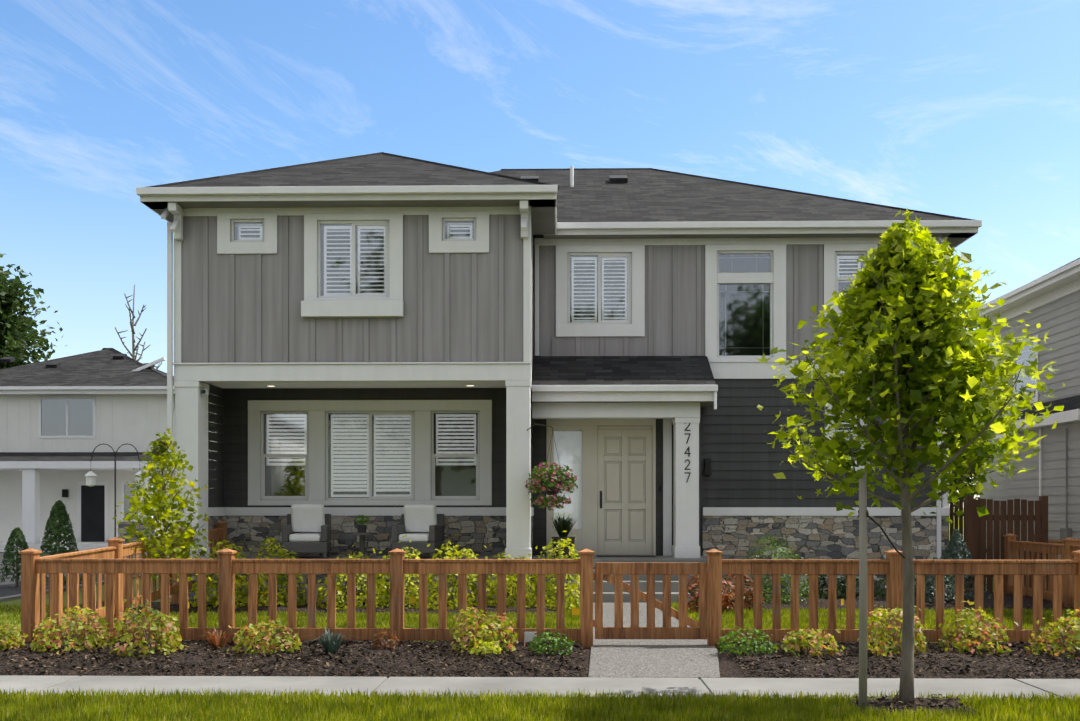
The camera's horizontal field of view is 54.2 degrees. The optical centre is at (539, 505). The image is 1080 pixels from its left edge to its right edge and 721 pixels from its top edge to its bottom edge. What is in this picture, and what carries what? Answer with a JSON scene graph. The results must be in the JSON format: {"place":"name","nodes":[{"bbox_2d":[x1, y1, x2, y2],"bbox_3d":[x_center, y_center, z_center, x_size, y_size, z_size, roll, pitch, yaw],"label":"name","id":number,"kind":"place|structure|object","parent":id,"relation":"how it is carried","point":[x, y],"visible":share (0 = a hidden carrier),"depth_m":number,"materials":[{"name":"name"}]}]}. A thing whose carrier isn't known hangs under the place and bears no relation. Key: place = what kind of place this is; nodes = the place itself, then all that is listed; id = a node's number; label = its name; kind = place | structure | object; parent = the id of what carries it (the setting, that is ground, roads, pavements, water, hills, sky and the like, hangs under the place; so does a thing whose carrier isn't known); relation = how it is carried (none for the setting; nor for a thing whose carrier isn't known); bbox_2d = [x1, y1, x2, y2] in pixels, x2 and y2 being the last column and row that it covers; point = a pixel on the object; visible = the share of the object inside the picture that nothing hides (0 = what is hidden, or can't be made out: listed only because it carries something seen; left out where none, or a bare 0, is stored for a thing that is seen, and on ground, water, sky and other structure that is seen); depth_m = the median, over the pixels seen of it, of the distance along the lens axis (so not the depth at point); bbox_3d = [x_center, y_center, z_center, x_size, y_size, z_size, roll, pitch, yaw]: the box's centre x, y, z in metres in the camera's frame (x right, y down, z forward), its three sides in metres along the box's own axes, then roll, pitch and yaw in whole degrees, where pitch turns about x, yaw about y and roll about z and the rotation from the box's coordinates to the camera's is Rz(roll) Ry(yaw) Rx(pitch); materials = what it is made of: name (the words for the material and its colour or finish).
{"place":"outdoors","nodes":[
{"label":"outdoors","id":0,"kind":"place"},
{"bbox_2d":[0,552,146,596],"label":"alley asphalt","id":1,"kind":"structure","parent":0,"point":[8,587],"depth_m":22.87,"materials":[{"name":"grey asphalt"}]},
{"bbox_2d":[0,395,216,551],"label":"neighbour house walls","id":2,"kind":"structure","parent":0,"point":[138,422],"depth_m":40.28,"materials":[{"name":"white paint"}]},
{"bbox_2d":[0,354,154,541],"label":"dark house openings","id":3,"kind":"object","parent":2,"relation":"attached to","point":[92,513],"visible":0.67,"depth_m":40.27,"materials":[{"name":"black"}]},
{"bbox_2d":[41,399,135,517],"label":"neighbour glass","id":4,"kind":"object","parent":2,"relation":"in","point":[63,415],"visible":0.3,"depth_m":40.28,"materials":[{"name":"grey glass"}]},
{"bbox_2d":[0,357,215,543],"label":"house trim","id":5,"kind":"structure","parent":2,"relation":"attached to","point":[30,470],"depth_m":39.63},
{"bbox_2d":[0,348,216,460],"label":"neighbour roof","id":6,"kind":"structure","parent":2,"relation":"on","point":[102,367],"depth_m":41.05,"materials":[{"name":"grey"}]},
{"bbox_2d":[118,522,157,543],"bbox_3d":[-14.550,1.114,38.214,1.301,1.100,0.410,0,0,1],"label":"stone base","id":7,"kind":"object","parent":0,"point":[122,525],"visible":0.21,"depth_m":38.02,"materials":[{"name":"grey stone"}]},
{"bbox_2d":[211,383,505,387],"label":"house porch ceilings","id":8,"kind":"object","parent":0,"point":[373,385],"visible":0.07,"depth_m":19.74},
{"bbox_2d":[202,175,711,556],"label":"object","id":9,"kind":"object","parent":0,"point":[618,178],"visible":0.92,"depth_m":19.97,"materials":[{"name":"black metal"}]},
{"bbox_2d":[211,555,706,603],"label":"house porch slab steps","id":10,"kind":"structure","parent":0,"point":[608,591],"depth_m":18.82,"materials":[{"name":"grey concrete"}]},
{"bbox_2d":[282,504,330,558],"bbox_3d":[-4.256,0.455,19.259,0.800,0.978,0.760,0,0,-6],"label":"porch chair","id":11,"kind":"object","parent":10,"relation":"on","point":[306,528],"visible":0.88,"depth_m":19.30,"materials":[{"name":"fabric"}]},
{"bbox_2d":[346,532,377,557],"bbox_3d":[-3.237,0.714,19.189,0.551,0.460,0.560,0,0,1],"label":"side table","id":12,"kind":"object","parent":10,"relation":"on","point":[362,542],"visible":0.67,"depth_m":19.14,"materials":[{"name":"metal"}]},
{"bbox_2d":[357,525,366,532],"bbox_3d":[-3.237,0.414,19.189,0.171,0.140,0.180,0,0,1],"label":"pot","id":13,"kind":"object","parent":12,"relation":"on","point":[362,528],"visible":1,"depth_m":19.12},
{"bbox_2d":[354,515,371,523],"bbox_3d":[-3.246,0.247,19.172,0.295,0.185,0.279,0,0,35],"label":"porch plant","id":14,"kind":"object","parent":13,"relation":"on","point":[362,520],"visible":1,"depth_m":19.14,"materials":[{"name":"green plant"}]},
{"bbox_2d":[392,504,443,558],"bbox_3d":[-2.217,0.455,19.219,0.800,0.978,0.760,0,0,8],"label":"porch chair","id":15,"kind":"object","parent":10,"relation":"on","point":[421,526],"visible":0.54,"depth_m":19.25,"materials":[{"name":"fabric"}]},
{"bbox_2d":[182,214,880,393],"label":"house board batten walls","id":16,"kind":"structure","parent":0,"point":[458,307],"depth_m":18.01,"materials":[{"name":"grey wood"}]},
{"bbox_2d":[136,166,981,597],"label":"trim","id":17,"kind":"structure","parent":16,"relation":"attached to","point":[188,382],"depth_m":19.12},
{"bbox_2d":[234,221,863,528],"bbox_3d":[0.396,-2.207,19.071,11.476,5.303,2.200,0,0,1],"label":"window glass","id":18,"kind":"object","parent":17,"relation":"in","point":[461,421],"visible":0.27,"depth_m":20.16,"materials":[{"name":"glass"}]},
{"bbox_2d":[525,423,577,510],"bbox_3d":[0.191,-0.656,17.715,0.903,1.476,0.892,0,0,1],"label":"hanging basket","id":19,"kind":"object","parent":17,"relation":"attached to","point":[543,480],"visible":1,"depth_m":17.57,"materials":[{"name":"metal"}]},
{"bbox_2d":[546,419,655,555],"bbox_3d":[1.162,-0.381,20.119,2.080,2.650,0.095,0,0,1],"label":"front door","id":20,"kind":"structure","parent":17,"relation":"in","point":[619,463],"depth_m":20.09,"materials":[{"name":"beige wood"}]},
{"bbox_2d":[0,508,1075,720],"bbox_3d":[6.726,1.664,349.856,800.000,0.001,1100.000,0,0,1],"label":"terrain","id":21,"kind":"structure","parent":0,"point":[16,601],"depth_m":18.01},
{"bbox_2d":[0,253,66,368],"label":"tree","id":22,"kind":"object","parent":21,"relation":"on","point":[16,338],"visible":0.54,"depth_m":63.99,"materials":[{"name":"green plant"}]},
{"bbox_2d":[0,573,157,601],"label":"alley kerb","id":23,"kind":"structure","parent":21,"relation":"on","point":[9,598],"depth_m":18.91,"materials":[{"name":"concrete"}]},
{"bbox_2d":[0,602,160,635],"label":"grass blades","id":24,"kind":"object","parent":21,"relation":"on","point":[16,606],"depth_m":16.00,"materials":[{"name":"green plant"}]},
{"bbox_2d":[84,443,144,536],"bbox_3d":[-6.871,0.425,17.061,1.000,2.878,0.210,0,0,1],"label":"lamp post","id":25,"kind":"object","parent":21,"relation":"on","point":[90,479],"visible":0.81,"depth_m":17.05,"materials":[{"name":"black metal"}]},
{"bbox_2d":[115,285,161,368],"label":"bare birch tree","id":26,"kind":"object","parent":21,"relation":"on","point":[134,349],"visible":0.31,"depth_m":64.38,"materials":[{"name":"brown plant"}]},
{"bbox_2d":[112,427,221,590],"bbox_3d":[-5.781,0.249,16.189,1.580,2.934,1.767,0,0,-37],"label":"young tree","id":27,"kind":"object","parent":21,"relation":"on","point":[155,499],"visible":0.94,"depth_m":16.14,"materials":[{"name":"green plant"}]},
{"bbox_2d":[46,601,555,613],"bbox_3d":[-3.724,1.634,17.123,8.070,0.091,1.650,0,0,1],"label":"mulch bed","id":28,"kind":"object","parent":21,"relation":"on","point":[263,608],"depth_m":16.59,"materials":[{"name":"plant"}]},
{"bbox_2d":[524,632,536,641],"bbox_3d":[-0.108,1.579,12.112,0.140,0.270,0.014,0,0,1],"label":"yard sign","id":29,"kind":"object","parent":21,"relation":"on","point":[528,636],"visible":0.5,"depth_m":12.11,"materials":[{"name":"white plastic"}]},
{"bbox_2d":[0,500,1079,659],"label":"planting","id":30,"kind":"object","parent":21,"relation":"on","point":[563,545],"visible":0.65,"depth_m":12.00,"materials":[{"name":"green plant"}]},
{"bbox_2d":[0,686,1079,720],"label":"verge grass blades","id":31,"kind":"object","parent":21,"relation":"on","point":[232,706],"depth_m":8.45,"materials":[{"name":"green plant"}]},
{"bbox_2d":[81,642,1014,679],"bbox_3d":[-0.031,1.656,11.491,44.000,0.001,2.745,0,0,1],"label":"mulch bed base","id":32,"kind":"object","parent":21,"relation":"on","point":[729,668],"depth_m":10.82,"materials":[{"name":"brown soil"}]},
{"bbox_2d":[0,637,1079,709],"bbox_3d":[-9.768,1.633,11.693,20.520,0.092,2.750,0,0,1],"label":"mulch bed","id":33,"kind":"object","parent":32,"relation":"on","point":[420,672],"visible":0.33,"depth_m":10.83,"materials":[{"name":"brown wood"}]},
{"bbox_2d":[720,641,1079,678],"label":"mulch bed","id":34,"kind":"object","parent":32,"relation":"on","point":[818,669],"visible":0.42,"depth_m":10.65,"materials":[{"name":"brown soil"}]},
{"bbox_2d":[19,521,1079,647],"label":"cedar fence","id":35,"kind":"object","parent":21,"relation":"on","point":[114,565],"visible":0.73,"depth_m":12.41,"materials":[{"name":"brown wood"}]},
{"bbox_2d":[97,601,1073,642],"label":"lawn grass blades","id":36,"kind":"object","parent":21,"relation":"on","point":[212,617],"depth_m":15.25,"materials":[{"name":"green plant"}]},
{"bbox_2d":[588,602,719,678],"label":"walkway","id":37,"kind":"structure","parent":21,"relation":"on","point":[676,658],"depth_m":11.53,"materials":[{"name":"grey concrete"}]},
{"bbox_2d":[859,471,867,709],"bbox_3d":[2.612,0.739,8.531,0.068,2.050,0.069,0,0,1],"label":"tree stake","id":38,"kind":"object","parent":21,"relation":"on","point":[863,597],"visible":0.88,"depth_m":8.51,"materials":[{"name":"grey wood"}]},
{"bbox_2d":[858,510,904,558],"bbox_3d":[2.800,0.229,8.655,0.503,0.443,0.097,0,0,-30],"label":"tree support strap","id":39,"kind":"object","parent":38,"relation":"attached to","point":[883,531],"visible":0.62,"depth_m":8.62,"materials":[{"name":"rubber"}]},
{"bbox_2d":[690,591,1073,610],"bbox_3d":[5.893,1.633,18.381,6.570,0.092,3.150,0,0,1],"label":"mulch bed","id":40,"kind":"object","parent":21,"relation":"on","point":[1008,601],"depth_m":17.62,"materials":[{"name":"green plant"}]},
{"bbox_2d":[756,207,1064,704],"bbox_3d":[3.090,-0.378,8.802,2.538,4.192,2.377,0,0,1],"label":"tree","id":41,"kind":"object","parent":21,"relation":"on","point":[908,339],"visible":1,"depth_m":8.50,"materials":[{"name":"green plant"}]},
{"bbox_2d":[850,698,975,714],"bbox_3d":[3.033,1.638,8.637,1.000,0.072,0.650,0,0,1],"label":"tree mulch ring","id":42,"kind":"object","parent":21,"relation":"on","point":[952,701],"visible":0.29,"depth_m":8.62,"materials":[{"name":"brown soil"}]},
{"bbox_2d":[949,359,979,508],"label":"background tree gap","id":43,"kind":"object","parent":21,"relation":"on","point":[968,479],"depth_m":42.26,"materials":[{"name":"green plant"}]},
{"bbox_2d":[948,496,1047,593],"bbox_3d":[9.943,0.789,24.097,4.300,1.950,9.380,0,0,1],"label":"dark stained fence","id":44,"kind":"object","parent":21,"relation":"on","point":[975,532],"visible":0.29,"depth_m":19.45,"materials":[{"name":"brown wood"}]},
{"bbox_2d":[0,675,1079,700],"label":"sidewalk pavement","id":45,"kind":"structure","parent":0,"point":[739,686],"depth_m":9.63,"materials":[{"name":"concrete"}]},
{"bbox_2d":[0,0,1079,507],"label":"sky","id":46,"kind":"structure","parent":0,"point":[970,109],"materials":[{"name":"blue"}]},
{"bbox_2d":[235,222,862,590],"bbox_3d":[0.830,-1.786,23.784,13.710,6.900,10.650,0,0,1],"label":"house interior","id":47,"kind":"object","parent":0,"point":[284,469],"depth_m":20.60,"materials":[{"name":"white"}]},
{"bbox_2d":[239,223,860,528],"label":"house window blinds","id":48,"kind":"object","parent":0,"point":[405,489],"depth_m":20.30,"materials":[{"name":"white plastic"}]},
{"bbox_2d":[148,152,973,384],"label":"house roof","id":49,"kind":"structure","parent":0,"point":[641,195],"depth_m":20.13,"materials":[{"name":"grey"}]},
{"bbox_2d":[141,199,975,406],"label":"house soffits","id":50,"kind":"object","parent":49,"relation":"attached to","point":[543,216],"visible":0.4,"depth_m":18.03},
{"bbox_2d":[188,516,947,602],"bbox_3d":[0.734,0.949,18.995,13.910,1.530,2.270,0,0,1],"label":"stone veneer","id":51,"kind":"object","parent":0,"point":[824,537],"visible":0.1,"depth_m":20.00,"materials":[{"name":"grey stone"}]},
{"bbox_2d":[208,379,941,555],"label":"lap siding walls","id":52,"kind":"structure","parent":0,"point":[740,452],"depth_m":20.05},
{"bbox_2d":[980,290,1079,559],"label":"neighbour walls","id":53,"kind":"structure","parent":0,"point":[1058,319],"depth_m":24.10,"materials":[{"name":"grey wood"}]},
{"bbox_2d":[963,259,1079,495],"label":"house trim","id":54,"kind":"structure","parent":53,"relation":"attached to","point":[1054,285],"depth_m":24.63,"materials":[{"name":"white wood"}]},
{"bbox_2d":[1016,342,1034,400],"bbox_3d":[12.105,-3.346,26.284,0.001,1.380,1.160,0,0,1],"label":"window","id":55,"kind":"structure","parent":54,"relation":"in","point":[1026,352],"depth_m":26.30,"materials":[{"name":"glass"}]},
{"bbox_2d":[1060,428,1071,539],"bbox_3d":[11.075,-0.361,22.204,0.120,2.550,0.300,0,0,1],"label":"downspout","id":56,"kind":"object","parent":54,"relation":"attached to","point":[1066,532],"visible":0.79,"depth_m":22.19,"materials":[{"name":"metal"}]},
{"bbox_2d":[1011,258,1079,419],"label":"neighbour roof","id":57,"kind":"structure","parent":53,"relation":"on","point":[1070,403],"depth_m":23.55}
]}

